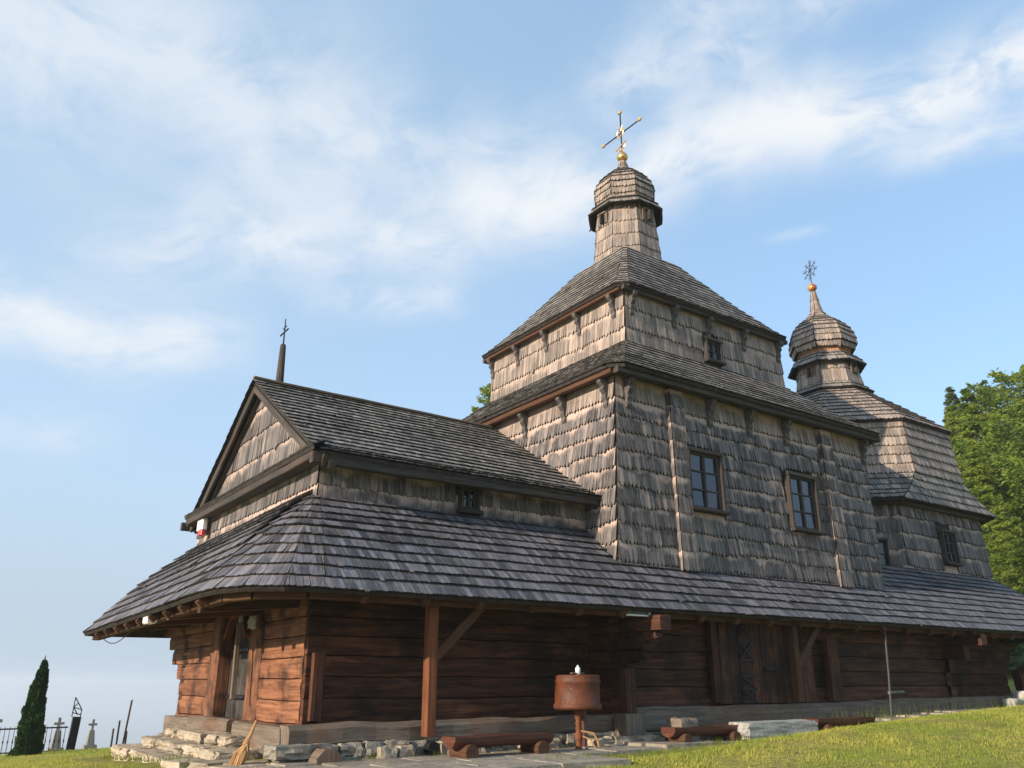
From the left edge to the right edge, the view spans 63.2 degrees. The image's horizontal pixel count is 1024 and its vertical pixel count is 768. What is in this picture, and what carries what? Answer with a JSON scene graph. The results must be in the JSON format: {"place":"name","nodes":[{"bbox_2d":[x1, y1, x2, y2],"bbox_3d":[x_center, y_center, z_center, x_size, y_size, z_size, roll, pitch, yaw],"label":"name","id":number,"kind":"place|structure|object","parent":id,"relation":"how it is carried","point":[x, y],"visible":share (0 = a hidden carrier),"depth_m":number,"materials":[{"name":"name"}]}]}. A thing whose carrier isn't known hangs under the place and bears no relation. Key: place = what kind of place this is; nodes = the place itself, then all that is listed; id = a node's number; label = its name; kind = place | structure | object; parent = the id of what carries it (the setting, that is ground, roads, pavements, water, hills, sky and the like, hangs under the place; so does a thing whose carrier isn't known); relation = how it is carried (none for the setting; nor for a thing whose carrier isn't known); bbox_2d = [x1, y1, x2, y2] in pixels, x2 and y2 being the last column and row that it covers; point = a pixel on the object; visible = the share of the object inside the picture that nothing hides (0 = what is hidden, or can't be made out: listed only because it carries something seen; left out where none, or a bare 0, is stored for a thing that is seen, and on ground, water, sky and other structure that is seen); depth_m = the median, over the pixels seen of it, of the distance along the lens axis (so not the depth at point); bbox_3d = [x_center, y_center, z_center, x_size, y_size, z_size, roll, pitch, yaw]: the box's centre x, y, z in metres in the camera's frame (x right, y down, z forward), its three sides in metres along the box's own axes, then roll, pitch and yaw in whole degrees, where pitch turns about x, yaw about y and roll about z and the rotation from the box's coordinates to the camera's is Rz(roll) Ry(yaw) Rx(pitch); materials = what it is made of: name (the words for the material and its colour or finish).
{"place":"outdoors","nodes":[
{"label":"outdoors","id":0,"kind":"place"},
{"bbox_2d":[0,666,1023,767],"bbox_3d":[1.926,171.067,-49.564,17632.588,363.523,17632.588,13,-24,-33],"label":"ground","id":1,"kind":"structure","parent":0,"point":[144,723],"depth_m":11.27,"materials":[{"name":"green plant"}]},
{"bbox_2d":[7,655,48,756],"bbox_3d":[-11.056,7.458,19.232,0.660,2.299,0.673,-7,-21,18],"label":"thuja tree","id":2,"kind":"object","parent":1,"relation":"on","point":[31,732],"visible":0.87,"depth_m":19.03,"materials":[{"name":"green plant"}]},
{"bbox_2d":[0,726,67,754],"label":"iron fence","id":3,"kind":"object","parent":1,"relation":"on","point":[14,729],"visible":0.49,"depth_m":20.98,"materials":[{"name":"black metal"}]},
{"bbox_2d":[46,717,64,750],"bbox_3d":[-13.662,10.694,24.930,0.500,1.300,0.400,13,-24,-33],"label":"grave monument","id":4,"kind":"object","parent":1,"relation":"on","point":[57,731],"visible":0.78,"depth_m":24.89,"materials":[{"name":"stone"}]},
{"bbox_2d":[65,697,81,750],"bbox_3d":[-11.231,8.798,21.354,0.243,1.430,0.106,13,-24,-33],"label":"gravestone","id":5,"kind":"object","parent":1,"relation":"on","point":[73,733],"visible":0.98,"depth_m":21.30,"materials":[{"name":"black stone"}]},
{"bbox_2d":[82,719,97,748],"bbox_3d":[-12.675,10.678,25.031,0.420,1.100,0.336,13,-24,-33],"label":"grave monument","id":6,"kind":"object","parent":1,"relation":"on","point":[89,743],"visible":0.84,"depth_m":24.96,"materials":[{"name":"stone"}]},
{"bbox_2d":[110,728,114,746],"bbox_3d":[-11.811,10.566,24.540,0.052,0.750,0.055,13,-24,-33],"label":"wooden stake","id":7,"kind":"object","parent":1,"relation":"on","point":[112,737],"visible":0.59,"depth_m":24.56,"materials":[{"name":"brown wood"}]},
{"bbox_2d":[115,720,120,743],"bbox_3d":[-11.698,10.484,24.659,0.053,0.950,0.056,13,-24,-33],"label":"wooden stake","id":8,"kind":"object","parent":1,"relation":"on","point":[118,732],"visible":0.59,"depth_m":24.69,"materials":[{"name":"brown wood"}]},
{"bbox_2d":[122,700,132,743],"bbox_3d":[-11.527,10.248,24.872,0.148,1.504,0.054,13,-24,-33],"label":"wooden stake","id":9,"kind":"object","parent":1,"relation":"on","point":[127,721],"visible":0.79,"depth_m":24.90,"materials":[{"name":"brown wood"}]},
{"bbox_2d":[110,726,331,767],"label":"stone steps","id":10,"kind":"structure","parent":1,"relation":"on","point":[212,749],"depth_m":10.99,"materials":[{"name":"stone"}]},
{"bbox_2d":[229,720,256,765],"bbox_3d":[-3.024,4.047,9.300,0.267,0.526,0.252,3,-20,-8],"label":"straw broom","id":11,"kind":"object","parent":1,"relation":"on","point":[241,754],"visible":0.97,"depth_m":9.24,"materials":[{"name":"beige wicker"}]},
{"bbox_2d":[471,383,490,412],"bbox_3d":[-0.300,5.878,32.432,3.915,13.784,3.924,13,-24,-33],"label":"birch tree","id":12,"kind":"object","parent":1,"relation":"on","point":[484,391],"visible":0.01,"depth_m":33.97,"materials":[{"name":"green plant"}]},
{"bbox_2d":[82,110,1023,764],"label":"wooden church","id":13,"kind":"structure","parent":1,"relation":"on","point":[346,578],"depth_m":14.05,"materials":[{"name":"grey wood"}]},
{"bbox_2d":[102,630,131,643],"bbox_3d":[-6.875,4.404,14.396,0.015,0.174,2.503,13,-24,-33],"label":"hanging wire","id":14,"kind":"object","parent":13,"relation":"hanging from","point":[117,641],"visible":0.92,"depth_m":14.16,"materials":[{"name":"metal"}]},
{"bbox_2d":[142,615,156,624],"bbox_3d":[-5.205,3.337,11.999,0.144,0.238,0.300,13,-24,-33],"label":"floodlight","id":15,"kind":"object","parent":13,"relation":"attached to","point":[146,620],"visible":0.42,"depth_m":11.88,"materials":[{"name":"white plastic"}]},
{"bbox_2d":[197,518,207,535],"bbox_3d":[-5.681,2.614,15.244,0.105,0.340,0.340,13,-24,-33],"label":"alarm siren","id":16,"kind":"object","parent":13,"relation":"attached to","point":[202,526],"visible":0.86,"depth_m":15.13,"materials":[{"name":"white plastic"}]},
{"bbox_2d":[225,615,252,718],"bbox_3d":[-4.141,4.246,12.717,0.124,1.600,1.015,13,-24,-33],"label":"door","id":17,"kind":"structure","parent":13,"relation":"in","point":[234,707],"depth_m":12.64,"materials":[{"name":"grey wood"}]},
{"bbox_2d":[456,485,483,515],"bbox_3d":[-0.641,1.746,12.660,0.400,0.474,0.175,13,-24,-33],"label":"window","id":18,"kind":"structure","parent":13,"relation":"in","point":[468,498],"depth_m":12.65,"materials":[{"name":"brown wood"}]},
{"bbox_2d":[626,611,650,616],"bbox_3d":[1.809,3.336,12.224,0.580,0.140,0.060,13,-24,-33],"label":"light fixture","id":19,"kind":"object","parent":13,"relation":"attached to","point":[637,613],"visible":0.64,"depth_m":12.25,"materials":[{"name":"white plastic"}]},
{"bbox_2d":[686,445,730,515],"bbox_3d":[3.436,1.716,14.732,0.960,1.145,0.173,13,-24,-33],"label":"window","id":20,"kind":"structure","parent":13,"relation":"in","point":[707,482],"depth_m":14.79,"materials":[{"name":"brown wood"}]},
{"bbox_2d":[701,335,726,366],"bbox_3d":[4.334,-0.709,17.882,0.560,0.582,0.178,13,-24,-33],"label":"window","id":21,"kind":"structure","parent":13,"relation":"in","point":[713,352],"depth_m":17.88,"materials":[{"name":"brown wood"}]},
{"bbox_2d":[717,622,816,703],"bbox_3d":[4.379,4.730,14.213,2.415,1.340,0.140,13,-24,-33],"label":"door","id":22,"kind":"structure","parent":13,"relation":"in","point":[754,659],"depth_m":14.04,"materials":[{"name":"wood"}]},
{"bbox_2d":[782,470,825,535],"bbox_3d":[5.687,2.323,16.203,0.950,1.166,0.173,13,-24,-33],"label":"window","id":23,"kind":"structure","parent":13,"relation":"in","point":[801,490],"depth_m":16.23,"materials":[{"name":"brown wood"}]},
{"bbox_2d":[877,538,890,565],"bbox_3d":[8.603,4.026,19.679,0.660,0.759,0.176,-3,-20,9],"label":"window","id":24,"kind":"structure","parent":13,"relation":"in","point":[882,544],"depth_m":19.69,"materials":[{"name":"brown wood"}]},
{"bbox_2d":[937,529,963,566],"bbox_3d":[10.942,4.091,20.777,0.700,0.881,0.173,13,-24,-33],"label":"window","id":25,"kind":"structure","parent":13,"relation":"in","point":[947,538],"depth_m":20.78,"materials":[{"name":"brown wood"}]},
{"bbox_2d":[100,696,1023,766],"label":"weeds","id":26,"kind":"object","parent":1,"relation":"on","point":[185,764],"visible":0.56,"depth_m":11.44,"materials":[{"name":"green plant"}]},
{"bbox_2d":[804,716,874,730],"bbox_3d":[5.408,5.588,13.672,1.550,0.200,0.380,13,-24,-33],"label":"log bench","id":27,"kind":"object","parent":1,"relation":"on","point":[825,723],"visible":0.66,"depth_m":13.51,"materials":[{"name":"red wood"}]},
{"bbox_2d":[942,386,961,434],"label":"spruce tree","id":28,"kind":"object","parent":1,"relation":"on","point":[950,396],"visible":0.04,"depth_m":51.02,"materials":[{"name":"green plant"}]},
{"bbox_2d":[943,404,991,471],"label":"larch tree","id":29,"kind":"object","parent":1,"relation":"on","point":[952,412],"visible":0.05,"depth_m":46.77,"materials":[{"name":"green plant"}]},
{"bbox_2d":[949,387,1022,529],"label":"larch tree","id":30,"kind":"object","parent":1,"relation":"on","point":[967,425],"visible":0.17,"depth_m":43.55,"materials":[{"name":"green plant"}]},
{"bbox_2d":[951,401,1023,576],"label":"broadleaf tree","id":31,"kind":"object","parent":1,"relation":"on","point":[1012,470],"visible":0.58,"depth_m":38.64,"materials":[{"name":"green plant"}]},
{"bbox_2d":[953,364,1023,513],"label":"broadleaf tree","id":32,"kind":"object","parent":1,"relation":"on","point":[1003,398],"visible":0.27,"depth_m":44.22,"materials":[{"name":"green plant"}]},
{"bbox_2d":[975,380,1004,435],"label":"spruce tree","id":33,"kind":"object","parent":1,"relation":"on","point":[986,386],"visible":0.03,"depth_m":49.80,"materials":[{"name":"green plant"}]},
{"bbox_2d":[958,440,1023,644],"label":"larch tree","id":34,"kind":"object","parent":1,"relation":"on","point":[976,486],"visible":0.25,"depth_m":37.29,"materials":[{"name":"plant"}]},
{"bbox_2d":[985,495,1023,662],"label":"larch tree","id":35,"kind":"object","parent":1,"relation":"on","point":[1007,546],"visible":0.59,"depth_m":33.54,"materials":[{"name":"plant"}]},
{"bbox_2d":[1002,698,1023,706],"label":"rock","id":36,"kind":"object","parent":1,"relation":"on","point":[1007,701],"visible":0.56,"depth_m":17.71,"materials":[{"name":"grey stone"}]},
{"bbox_2d":[1006,643,1023,675],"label":"undergrowth","id":37,"kind":"object","parent":1,"relation":"on","point":[1017,656],"visible":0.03,"depth_m":27.83,"materials":[{"name":"green plant"}]},
{"bbox_2d":[1013,691,1023,701],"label":"rock","id":38,"kind":"object","parent":1,"relation":"on","point":[1018,694],"visible":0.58,"depth_m":18.00,"materials":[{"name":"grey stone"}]},
{"bbox_2d":[0,0,1023,712],"label":"sky","id":39,"kind":"structure","parent":0,"point":[403,185],"materials":[{"name":"blue"}]},
{"bbox_2d":[239,707,1001,767],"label":"path","id":40,"kind":"structure","parent":0,"point":[516,758],"depth_m":9.53,"materials":[{"name":"stone"}]},
{"bbox_2d":[442,732,553,758],"bbox_3d":[-0.141,4.400,10.107,1.450,0.267,0.380,13,-24,-33],"label":"log bench","id":41,"kind":"object","parent":40,"relation":"on","point":[466,747],"visible":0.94,"depth_m":9.99,"materials":[{"name":"red wood"}]},
{"bbox_2d":[553,674,601,748],"bbox_3d":[0.878,4.380,11.113,0.650,0.945,0.650,13,-24,-33],"label":"water tank","id":42,"kind":"object","parent":40,"relation":"on","point":[579,694],"visible":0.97,"depth_m":10.97,"materials":[{"name":"brown metal"}]},
{"bbox_2d":[570,665,583,673],"bbox_3d":[0.886,3.881,11.298,0.220,0.121,0.068,13,-24,-33],"label":"soap bottle","id":43,"kind":"object","parent":42,"relation":"on","point":[577,669],"visible":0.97,"depth_m":11.27,"materials":[{"name":"white plastic"}]},
{"bbox_2d":[666,717,698,740],"bbox_3d":[2.408,4.868,11.735,0.359,0.333,0.319,13,-24,-33],"label":"wood block","id":44,"kind":"object","parent":40,"relation":"on","point":[680,722],"depth_m":11.66,"materials":[{"name":"brown wood"}]},
{"bbox_2d":[660,724,740,742],"bbox_3d":[2.712,4.971,11.807,1.380,0.221,0.380,13,-24,-33],"label":"log bench","id":45,"kind":"object","parent":40,"relation":"on","point":[686,734],"visible":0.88,"depth_m":11.66,"materials":[{"name":"red wood"}]},
{"bbox_2d":[729,719,817,739],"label":"stone slab","id":46,"kind":"structure","parent":40,"relation":"on","point":[757,729],"depth_m":12.19,"materials":[{"name":"grey stone"}]},
{"bbox_2d":[883,628,904,717],"bbox_3d":[7.007,5.319,15.304,0.532,1.575,0.059,13,-24,-33],"label":"standpipe","id":47,"kind":"object","parent":40,"relation":"on","point":[890,692],"visible":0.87,"depth_m":15.21,"materials":[{"name":"metal"}]},
{"bbox_2d":[699,735,714,739],"bbox_3d":[2.908,5.172,12.289,0.304,0.205,0.266,13,-24,-33],"label":"rock","id":48,"kind":"object","parent":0,"point":[711,737],"visible":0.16,"depth_m":12.15,"materials":[{"name":"grey stone"}]}
]}

